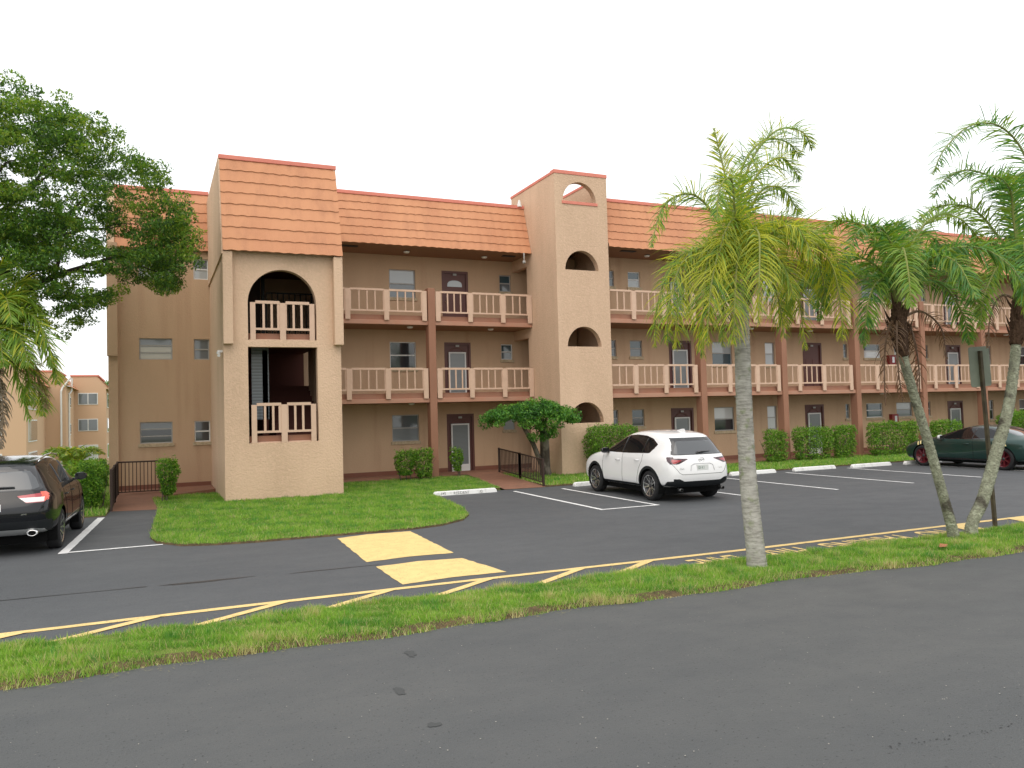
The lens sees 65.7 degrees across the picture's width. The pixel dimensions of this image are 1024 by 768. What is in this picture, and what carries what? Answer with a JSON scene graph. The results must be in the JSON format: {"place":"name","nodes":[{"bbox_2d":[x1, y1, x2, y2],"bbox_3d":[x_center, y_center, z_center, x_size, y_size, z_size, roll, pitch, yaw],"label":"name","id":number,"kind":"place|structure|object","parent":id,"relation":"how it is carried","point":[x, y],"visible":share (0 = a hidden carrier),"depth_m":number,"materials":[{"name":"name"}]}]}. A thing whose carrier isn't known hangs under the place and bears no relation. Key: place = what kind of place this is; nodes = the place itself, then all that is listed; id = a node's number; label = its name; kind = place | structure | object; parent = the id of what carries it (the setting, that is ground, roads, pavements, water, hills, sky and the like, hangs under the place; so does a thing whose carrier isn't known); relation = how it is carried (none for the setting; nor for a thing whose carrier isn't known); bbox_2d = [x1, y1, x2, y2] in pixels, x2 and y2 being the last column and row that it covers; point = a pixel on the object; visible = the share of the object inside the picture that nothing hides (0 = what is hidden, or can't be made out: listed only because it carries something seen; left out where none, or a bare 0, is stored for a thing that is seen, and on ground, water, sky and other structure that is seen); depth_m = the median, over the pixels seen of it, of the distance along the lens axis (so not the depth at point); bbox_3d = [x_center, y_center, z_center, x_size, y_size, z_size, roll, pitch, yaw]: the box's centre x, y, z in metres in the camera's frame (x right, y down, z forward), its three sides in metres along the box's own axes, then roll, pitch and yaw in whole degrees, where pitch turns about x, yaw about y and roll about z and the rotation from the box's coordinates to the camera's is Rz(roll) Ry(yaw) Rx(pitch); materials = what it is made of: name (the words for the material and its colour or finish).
{"place":"outdoors","nodes":[
{"label":"outdoors","id":0,"kind":"place"},
{"bbox_2d":[84,475,109,516],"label":"lawn","id":1,"kind":"structure","parent":0,"point":[107,490],"depth_m":20.39,"materials":[{"name":"green plant"}]},
{"bbox_2d":[41,444,105,476],"bbox_3d":[-15.000,2.850,27.122,2.033,1.671,2.022,-1,-2,-24],"label":"palm bush","id":2,"kind":"object","parent":1,"relation":"on","point":[66,453],"visible":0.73,"depth_m":26.82,"materials":[{"name":"green plant"}]},
{"bbox_2d":[65,459,109,491],"bbox_3d":[-13.120,2.886,24.495,1.440,1.229,1.204,-1,-2,-24],"label":"shrub","id":3,"kind":"object","parent":1,"relation":"on","point":[70,465],"visible":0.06,"depth_m":24.31,"materials":[{"name":"green plant"}]},
{"bbox_2d":[73,455,109,509],"bbox_3d":[-10.820,2.546,20.474,0.818,1.421,2.136,-1,-2,-24],"label":"hedge","id":4,"kind":"object","parent":1,"relation":"on","point":[97,475],"visible":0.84,"depth_m":19.87,"materials":[{"name":"green plant"}]},
{"bbox_2d":[0,69,207,339],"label":"shade tree","id":5,"kind":"object","parent":1,"relation":"on","point":[42,233],"visible":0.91,"depth_m":18.89,"materials":[{"name":"green plant"}]},
{"bbox_2d":[113,485,214,510],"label":"walkway","id":6,"kind":"structure","parent":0,"point":[131,501],"depth_m":22.87,"materials":[{"name":"paint"}]},
{"bbox_2d":[110,459,170,510],"bbox_3d":[-10.206,2.744,21.974,1.476,1.091,4.006,-1,-2,-24],"label":"metal railing","id":7,"kind":"object","parent":6,"relation":"on","point":[114,482],"visible":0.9,"depth_m":23.49,"materials":[{"name":"brown metal"}]},
{"bbox_2d":[149,475,499,545],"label":"lawn","id":8,"kind":"structure","parent":0,"point":[345,514],"depth_m":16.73,"materials":[{"name":"green plant"}]},
{"bbox_2d":[155,454,180,500],"bbox_3d":[-9.412,2.585,21.765,0.683,1.354,0.754,-1,-2,-24],"label":"hedge","id":9,"kind":"object","parent":8,"relation":"on","point":[170,481],"visible":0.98,"depth_m":21.61,"materials":[{"name":"green plant"}]},
{"bbox_2d":[393,447,417,480],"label":"hedge","id":10,"kind":"object","parent":8,"relation":"on","point":[399,458],"visible":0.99,"depth_m":26.23,"materials":[{"name":"green plant"}]},
{"bbox_2d":[414,447,435,478],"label":"hedge","id":11,"kind":"object","parent":8,"relation":"on","point":[419,465],"visible":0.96,"depth_m":26.48,"materials":[{"name":"green plant"}]},
{"bbox_2d":[448,445,463,475],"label":"hedge","id":12,"kind":"object","parent":8,"relation":"on","point":[456,466],"visible":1,"depth_m":27.24,"materials":[{"name":"green plant"}]},
{"bbox_2d":[343,468,529,481],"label":"walkway","id":13,"kind":"structure","parent":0,"point":[414,475],"depth_m":27.84,"materials":[{"name":"paint"}]},
{"bbox_2d":[108,462,894,512],"bbox_3d":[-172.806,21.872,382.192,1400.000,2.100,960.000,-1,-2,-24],"label":"ground","id":14,"kind":"structure","parent":0,"point":[497,489],"depth_m":23.50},
{"bbox_2d":[0,363,48,455],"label":"apartment block","id":15,"kind":"structure","parent":14,"relation":"on","point":[23,437],"depth_m":61.68,"materials":[{"name":"beige paint"}]},
{"bbox_2d":[28,387,36,409],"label":"window","id":16,"kind":"structure","parent":15,"relation":"in","point":[31,408],"depth_m":64.43,"materials":[{"name":"white"}]},
{"bbox_2d":[28,419,36,441],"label":"window","id":17,"kind":"structure","parent":15,"relation":"in","point":[32,426],"depth_m":64.50,"materials":[{"name":"white"}]},
{"bbox_2d":[28,450,36,454],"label":"window","id":18,"kind":"structure","parent":15,"relation":"in","point":[33,452],"depth_m":64.91,"materials":[{"name":"white"}]},
{"bbox_2d":[40,370,77,465],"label":"apartment block","id":19,"kind":"structure","parent":14,"relation":"on","point":[59,426],"depth_m":73.22,"materials":[{"name":"beige paint"}]},
{"bbox_2d":[70,375,108,463],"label":"apartment block","id":20,"kind":"structure","parent":14,"relation":"on","point":[91,410],"depth_m":81.41,"materials":[{"name":"beige paint"}]},
{"bbox_2d":[78,393,97,404],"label":"window","id":21,"kind":"structure","parent":20,"relation":"in","point":[83,398],"depth_m":81.30,"materials":[{"name":"white glass"}]},
{"bbox_2d":[78,419,97,430],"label":"window","id":22,"kind":"structure","parent":20,"relation":"in","point":[83,424],"depth_m":81.20,"materials":[{"name":"white glass"}]},
{"bbox_2d":[78,444,97,459],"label":"window","id":23,"kind":"structure","parent":20,"relation":"in","point":[96,455],"depth_m":81.16,"materials":[{"name":"white"}]},
{"bbox_2d":[467,472,544,488],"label":"walkway","id":24,"kind":"structure","parent":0,"point":[503,481],"depth_m":25.06,"materials":[{"name":"paint"}]},
{"bbox_2d":[498,448,544,486],"bbox_3d":[0.241,2.646,25.823,0.082,0.970,5.172,-1,-2,-16],"label":"metal railing","id":25,"kind":"object","parent":24,"relation":"on","point":[520,466],"visible":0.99,"depth_m":25.63,"materials":[{"name":"brown metal"}]},
{"bbox_2d":[0,551,1023,767],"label":"street","id":26,"kind":"structure","parent":0,"point":[916,667],"depth_m":6.21,"materials":[{"name":"grey asphalt"}]},
{"bbox_2d":[0,461,1023,643],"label":"parking lot","id":27,"kind":"structure","parent":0,"point":[110,572],"depth_m":13.14,"materials":[{"name":"grey asphalt"}]},
{"bbox_2d":[0,255,69,449],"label":"palm tree","id":28,"kind":"object","parent":27,"relation":"on","point":[13,344],"visible":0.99,"depth_m":17.20,"materials":[{"name":"green plant"}]},
{"bbox_2d":[0,453,86,547],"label":"parked car","id":29,"kind":"object","parent":27,"relation":"on","point":[41,498],"visible":1,"depth_m":13.65,"materials":[{"name":"black paint"}]},
{"bbox_2d":[433,488,496,495],"bbox_3d":[-1.284,2.966,21.817,1.840,0.120,0.152,-1,-2,-24],"label":"wheel stop","id":30,"kind":"object","parent":27,"relation":"on","point":[466,491],"visible":0.98,"depth_m":21.75,"materials":[{"name":"white concrete"}]},
{"bbox_2d":[573,481,590,485],"bbox_3d":[2.641,2.925,23.573,1.840,0.120,0.150,-1,-2,-24],"label":"wheel stop","id":31,"kind":"object","parent":27,"relation":"on","point":[585,483],"visible":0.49,"depth_m":23.24,"materials":[{"name":"white concrete"}]},
{"bbox_2d":[586,429,726,500],"bbox_3d":[3.597,2.002,20.654,2.154,1.700,4.565,-1,-2,-22],"label":"parked car","id":32,"kind":"object","parent":27,"relation":"on","point":[653,465],"visible":1,"depth_m":19.01,"materials":[{"name":"white metal"}]},
{"bbox_2d":[729,469,775,475],"bbox_3d":[7.818,2.867,25.763,1.840,0.120,0.150,-1,-2,-24],"label":"wheel stop","id":33,"kind":"object","parent":27,"relation":"on","point":[757,472],"visible":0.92,"depth_m":25.82,"materials":[{"name":"white concrete"}]},
{"bbox_2d":[792,465,835,470],"bbox_3d":[10.208,2.841,26.812,1.840,0.120,0.150,-1,-2,-24],"label":"wheel stop","id":34,"kind":"object","parent":27,"relation":"on","point":[814,468],"visible":1,"depth_m":26.75,"materials":[{"name":"white concrete"}]},
{"bbox_2d":[850,462,890,467],"bbox_3d":[12.479,2.809,27.588,1.840,0.120,0.150,-1,-2,-24],"label":"wheel stop","id":35,"kind":"object","parent":27,"relation":"on","point":[870,464],"visible":0.99,"depth_m":27.48,"materials":[{"name":"white concrete"}]},
{"bbox_2d":[903,460,941,464],"bbox_3d":[14.709,2.780,28.433,1.840,0.120,0.150,-1,-2,-24],"label":"wheel stop","id":36,"kind":"object","parent":27,"relation":"on","point":[910,462],"visible":0.49,"depth_m":28.10,"materials":[{"name":"white concrete"}]},
{"bbox_2d":[906,424,1023,469],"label":"parked car","id":37,"kind":"object","parent":27,"relation":"on","point":[966,444],"visible":0.77,"depth_m":25.77,"materials":[{"name":"green"}]},
{"bbox_2d":[0,532,1023,689],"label":"grass strip","id":38,"kind":"object","parent":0,"point":[438,625],"depth_m":8.19,"materials":[{"name":"plant"}]},
{"bbox_2d":[0,520,1023,690],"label":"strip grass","id":39,"kind":"structure","parent":38,"relation":"on","point":[992,540],"depth_m":8.84,"materials":[{"name":"green plant"}]},
{"bbox_2d":[643,106,869,567],"bbox_3d":[3.357,-0.787,11.191,3.363,6.726,2.770,-1,-2,-24],"label":"palm tree","id":40,"kind":"object","parent":38,"relation":"on","point":[741,246],"visible":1,"depth_m":10.78,"materials":[{"name":"green plant"}]},
{"bbox_2d":[780,195,1023,537],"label":"palm tree","id":41,"kind":"object","parent":38,"relation":"on","point":[907,268],"visible":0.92,"depth_m":11.99,"materials":[{"name":"green plant"}]},
{"bbox_2d":[913,102,1023,534],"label":"palm tree","id":42,"kind":"object","parent":38,"relation":"on","point":[1012,194],"visible":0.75,"depth_m":13.20,"materials":[{"name":"green plant"}]},
{"bbox_2d":[968,346,997,526],"bbox_3d":[8.094,0.933,13.592,0.563,3.184,0.053,-1,-2,-24],"label":"road sign","id":43,"kind":"object","parent":38,"relation":"on","point":[979,367],"visible":0.79,"depth_m":13.61,"materials":[{"name":"grey metal"}]},
{"bbox_2d":[0,0,1023,386],"label":"sky","id":44,"kind":"structure","parent":0,"point":[467,100],"materials":[{"name":"white"}]},
{"bbox_2d":[106,154,1023,500],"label":"apartment building","id":45,"kind":"structure","parent":0,"point":[308,330],"depth_m":27.91,"materials":[{"name":"paint"}]},
{"bbox_2d":[138,261,170,278],"bbox_3d":[-11.447,-3.684,25.458,1.070,0.785,0.135,-1,-2,-24],"label":"window","id":46,"kind":"structure","parent":45,"relation":"in","point":[140,261],"depth_m":25.34,"materials":[{"name":"grey glass"}]},
{"bbox_2d":[139,338,172,359],"bbox_3d":[-11.397,-1.118,25.404,0.970,0.680,0.046,-1,-2,-24],"label":"window","id":47,"kind":"structure","parent":45,"relation":"in","point":[149,348],"depth_m":25.40,"materials":[{"name":"grey glass"}]},
{"bbox_2d":[138,422,174,447],"bbox_3d":[-11.315,1.605,25.260,1.050,0.795,0.135,-1,-2,-24],"label":"window","id":48,"kind":"structure","parent":45,"relation":"in","point":[160,434],"depth_m":25.28,"materials":[{"name":"grey glass"}]},
{"bbox_2d":[193,259,207,279],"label":"window","id":49,"kind":"structure","parent":45,"relation":"in","point":[202,273],"depth_m":26.07,"materials":[{"name":"white glass"}]},
{"bbox_2d":[194,339,208,359],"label":"window","id":50,"kind":"structure","parent":45,"relation":"in","point":[201,346],"depth_m":25.97,"materials":[{"name":"grey glass"}]},
{"bbox_2d":[193,421,211,445],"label":"window","id":51,"kind":"structure","parent":45,"relation":"in","point":[201,429],"depth_m":25.85,"materials":[{"name":"white glass"}]},
{"bbox_2d":[389,269,416,300],"bbox_3d":[-3.987,-3.585,28.827,1.080,1.135,0.135,-1,-2,-24],"label":"window","id":52,"kind":"structure","parent":45,"relation":"in","point":[398,279],"depth_m":28.86,"materials":[{"name":"grey glass"}]},
{"bbox_2d":[390,342,417,371],"bbox_3d":[-3.944,-0.983,28.719,1.080,1.085,0.135,-1,-2,-24],"label":"window","id":53,"kind":"structure","parent":45,"relation":"in","point":[402,354],"depth_m":28.76,"materials":[{"name":"white glass"}]},
{"bbox_2d":[391,414,420,444],"bbox_3d":[-3.838,1.644,28.640,1.100,1.065,0.135,-1,-2,-24],"label":"window","id":54,"kind":"structure","parent":45,"relation":"in","point":[405,428],"depth_m":28.67,"materials":[{"name":"grey glass"}]},
{"bbox_2d":[441,271,467,316],"bbox_3d":[-2.122,-3.132,29.640,1.040,2.160,0.130,-1,-2,-24],"label":"door","id":55,"kind":"structure","parent":45,"relation":"in","point":[456,281],"depth_m":29.67,"materials":[{"name":"red wood"}]},
{"bbox_2d":[444,342,470,392],"bbox_3d":[-2.014,-0.466,29.559,1.040,2.160,0.130,-1,-2,-24],"label":"door","id":56,"kind":"structure","parent":45,"relation":"in","point":[457,355],"depth_m":29.54,"materials":[{"name":"white"}]},
{"bbox_2d":[447,414,474,471],"bbox_3d":[-1.902,2.191,29.480,1.070,2.160,0.130,-1,-2,-24],"label":"door","id":57,"kind":"structure","parent":45,"relation":"in","point":[460,427],"depth_m":29.50,"materials":[{"name":"white"}]},
{"bbox_2d":[498,275,512,293],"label":"window","id":58,"kind":"structure","parent":45,"relation":"in","point":[504,281],"depth_m":30.54,"materials":[{"name":"grey glass"}]},
{"bbox_2d":[500,344,513,362],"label":"window","id":59,"kind":"structure","parent":45,"relation":"in","point":[506,349],"depth_m":30.45,"materials":[{"name":"white glass"}]},
{"bbox_2d":[502,420,516,432],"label":"window","id":60,"kind":"structure","parent":45,"relation":"in","point":[509,426],"depth_m":30.35,"materials":[{"name":"grey glass"}]},
{"bbox_2d":[609,271,615,288],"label":"window","id":61,"kind":"structure","parent":45,"relation":"in","point":[611,285],"depth_m":30.25,"materials":[{"name":"grey glass"}]},
{"bbox_2d":[611,340,617,358],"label":"window","id":62,"kind":"structure","parent":45,"relation":"in","point":[613,348],"depth_m":30.17,"materials":[{"name":"grey glass"}]},
{"bbox_2d":[613,410,617,425],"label":"window","id":63,"kind":"structure","parent":45,"relation":"in","point":[615,412],"depth_m":30.08,"materials":[{"name":"grey glass"}]},
{"bbox_2d":[627,272,641,289],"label":"window","id":64,"kind":"structure","parent":45,"relation":"in","point":[633,277],"depth_m":30.66,"materials":[{"name":"white glass"}]},
{"bbox_2d":[629,340,643,359],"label":"window","id":65,"kind":"structure","parent":45,"relation":"in","point":[635,346],"depth_m":30.57,"materials":[{"name":"grey glass"}]},
{"bbox_2d":[632,409,645,428],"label":"window","id":66,"kind":"structure","parent":45,"relation":"in","point":[638,414],"depth_m":30.48,"materials":[{"name":"grey glass"}]},
{"bbox_2d":[667,273,689,315],"bbox_3d":[6.583,-3.299,31.442,1.070,2.160,0.130,-1,-2,-24],"label":"door","id":67,"kind":"structure","parent":45,"relation":"in","point":[675,288],"depth_m":31.40,"materials":[{"name":"white"}]},
{"bbox_2d":[669,341,692,387],"bbox_3d":[6.655,-0.632,31.345,1.070,2.160,0.130,-1,-2,-24],"label":"door","id":68,"kind":"structure","parent":45,"relation":"in","point":[684,355],"depth_m":31.34,"materials":[{"name":"red"}]},
{"bbox_2d":[671,408,693,430],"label":"door","id":69,"kind":"structure","parent":45,"relation":"in","point":[681,418],"depth_m":31.27,"materials":[{"name":"red"}]},
{"bbox_2d":[712,342,733,366],"bbox_3d":[8.518,-1.191,32.223,1.100,1.045,0.135,-1,-2,-24],"label":"window","id":70,"kind":"structure","parent":45,"relation":"in","point":[721,355],"depth_m":32.27,"materials":[{"name":"grey glass"}]},
{"bbox_2d":[714,407,735,433],"bbox_3d":[8.589,1.470,32.126,1.100,1.065,0.135,-1,-2,-24],"label":"window","id":71,"kind":"structure","parent":45,"relation":"in","point":[724,418],"depth_m":32.17,"materials":[{"name":"grey glass"}]},
{"bbox_2d":[763,280,775,303],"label":"window","id":72,"kind":"structure","parent":45,"relation":"in","point":[764,294],"depth_m":33.37,"materials":[{"name":"grey glass"}]},
{"bbox_2d":[765,343,775,367],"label":"window","id":73,"kind":"structure","parent":45,"relation":"in","point":[769,352],"depth_m":33.30,"materials":[{"name":"grey glass"}]},
{"bbox_2d":[767,406,778,431],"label":"window","id":74,"kind":"structure","parent":45,"relation":"in","point":[771,410],"depth_m":33.21,"materials":[{"name":"grey glass"}]},
{"bbox_2d":[800,281,818,319],"bbox_3d":[12.869,-3.363,34.288,1.070,2.160,0.130,-1,-2,-24],"label":"door","id":75,"kind":"structure","parent":45,"relation":"in","point":[806,308],"depth_m":34.22,"materials":[{"name":"white"}]},
{"bbox_2d":[802,343,822,385],"bbox_3d":[12.940,-0.696,34.191,1.070,2.160,0.130,-1,-2,-24],"label":"door","id":76,"kind":"structure","parent":45,"relation":"in","point":[813,355],"depth_m":34.24,"materials":[{"name":"red"}]},
{"bbox_2d":[805,404,825,453],"bbox_3d":[13.011,1.962,34.094,1.070,2.160,0.130,-1,-2,-24],"label":"door","id":77,"kind":"structure","parent":45,"relation":"in","point":[814,414],"depth_m":34.10,"materials":[{"name":"red"}]},
{"bbox_2d":[843,344,848,359],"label":"window","id":78,"kind":"structure","parent":45,"relation":"in","point":[844,345],"depth_m":35.07,"materials":[{"name":"grey glass"}]},
{"bbox_2d":[845,404,850,420],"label":"window","id":79,"kind":"structure","parent":45,"relation":"in","point":[847,405],"depth_m":34.98,"materials":[{"name":"grey glass"}]},
{"bbox_2d":[861,285,877,300],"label":"window","id":80,"kind":"structure","parent":45,"relation":"in","point":[875,294],"depth_m":35.74,"materials":[{"name":"white glass"}]},
{"bbox_2d":[863,344,880,360],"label":"window","id":81,"kind":"structure","parent":45,"relation":"in","point":[870,352],"depth_m":35.74,"materials":[{"name":"white glass"}]},
{"bbox_2d":[866,403,884,419],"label":"window","id":82,"kind":"structure","parent":45,"relation":"in","point":[874,410],"depth_m":35.64,"materials":[{"name":"white glass"}]},
{"bbox_2d":[896,402,913,418],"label":"window","id":83,"kind":"structure","parent":45,"relation":"in","point":[904,410],"depth_m":36.44,"materials":[{"name":"grey glass"}]},
{"bbox_2d":[921,289,926,303],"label":"window","id":84,"kind":"structure","parent":45,"relation":"in","point":[922,300],"depth_m":37.28,"materials":[{"name":"grey"}]},
{"bbox_2d":[928,402,932,417],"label":"window","id":85,"kind":"structure","parent":45,"relation":"in","point":[930,416],"depth_m":37.10,"materials":[{"name":"grey glass"}]},
{"bbox_2d":[942,289,958,324],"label":"door","id":86,"kind":"structure","parent":45,"relation":"in","point":[944,310],"depth_m":37.85,"materials":[{"name":"white"}]},
{"bbox_2d":[945,345,961,383],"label":"door","id":87,"kind":"structure","parent":45,"relation":"in","point":[954,354],"depth_m":37.84,"materials":[{"name":"red"}]},
{"bbox_2d":[947,401,963,431],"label":"door","id":88,"kind":"structure","parent":45,"relation":"in","point":[955,408],"depth_m":37.78,"materials":[{"name":"red wood"}]},
{"bbox_2d":[989,400,995,421],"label":"window","id":89,"kind":"structure","parent":45,"relation":"in","point":[990,401],"depth_m":38.92,"materials":[{"name":"grey glass"}]},
{"bbox_2d":[1019,399,1023,418],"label":"window","id":90,"kind":"structure","parent":45,"relation":"in","point":[1021,401],"depth_m":39.89,"materials":[{"name":"white glass"}]},
{"bbox_2d":[1020,347,1023,366],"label":"window","id":91,"kind":"structure","parent":45,"relation":"in","point":[1022,348],"depth_m":40.08,"materials":[{"name":"white glass"}]},
{"bbox_2d":[500,453,913,484],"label":"lawn","id":92,"kind":"structure","parent":0,"point":[730,468],"depth_m":28.23,"materials":[{"name":"green plant"}]},
{"bbox_2d":[478,396,582,474],"bbox_3d":[0.669,1.791,25.788,3.683,2.798,1.926,0,-3,-34],"label":"tree","id":93,"kind":"object","parent":92,"relation":"on","point":[529,413],"visible":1,"depth_m":25.53,"materials":[{"name":"green plant"}]},
{"bbox_2d":[581,421,639,459],"bbox_3d":[3.435,2.205,27.135,2.100,1.829,1.143,-1,-2,-24],"label":"hedge","id":94,"kind":"object","parent":92,"relation":"on","point":[597,441],"visible":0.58,"depth_m":26.88,"materials":[{"name":"green plant"}]},
{"bbox_2d":[760,426,788,461],"bbox_3d":[10.031,2.335,30.180,1.124,1.443,0.648,-1,-2,-24],"label":"hedge","id":95,"kind":"object","parent":92,"relation":"on","point":[779,442],"visible":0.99,"depth_m":30.11,"materials":[{"name":"green plant"}]},
{"bbox_2d":[790,424,834,459],"bbox_3d":[11.762,2.282,30.986,2.035,1.514,0.738,-1,-2,-24],"label":"hedge","id":96,"kind":"object","parent":92,"relation":"on","point":[798,445],"visible":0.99,"depth_m":30.85,"materials":[{"name":"green plant"}]},
{"bbox_2d":[830,422,858,457],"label":"hedge","id":97,"kind":"object","parent":92,"relation":"on","point":[843,451],"visible":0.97,"depth_m":31.55,"materials":[{"name":"green plant"}]},
{"bbox_2d":[865,417,919,455],"bbox_3d":[15.778,2.182,32.809,2.931,1.633,0.696,-1,-2,-24],"label":"hedge","id":98,"kind":"object","parent":92,"relation":"on","point":[908,430],"visible":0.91,"depth_m":32.61,"materials":[{"name":"green plant"}]},
{"bbox_2d":[929,418,963,436],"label":"hedge","id":99,"kind":"object","parent":92,"relation":"on","point":[936,425],"visible":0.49,"depth_m":33.95,"materials":[{"name":"green plant"}]},
{"bbox_2d":[995,409,1023,427],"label":"hedge","id":100,"kind":"object","parent":92,"relation":"on","point":[1017,422],"visible":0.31,"depth_m":36.11,"materials":[{"name":"green plant"}]},
{"bbox_2d":[529,460,912,486],"bbox_3d":[18.014,2.925,33.739,39.608,0.043,5.171,-1,-2,-24],"label":"lawn edge","id":101,"kind":"object","parent":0,"point":[727,473],"visible":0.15,"depth_m":26.94,"materials":[{"name":"concrete"}]},
{"bbox_2d":[726,448,905,462],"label":"walkway","id":102,"kind":"structure","parent":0,"point":[763,458],"depth_m":31.92,"materials":[{"name":"paint"}]},
{"bbox_2d":[343,454,877,482],"bbox_3d":[19.302,2.948,36.066,55.140,0.097,2.030,-1,-2,-24],"label":"walkway edge","id":103,"kind":"object","parent":102,"relation":"attached to","point":[517,471],"visible":0.1,"depth_m":27.40,"materials":[{"name":"paint"}]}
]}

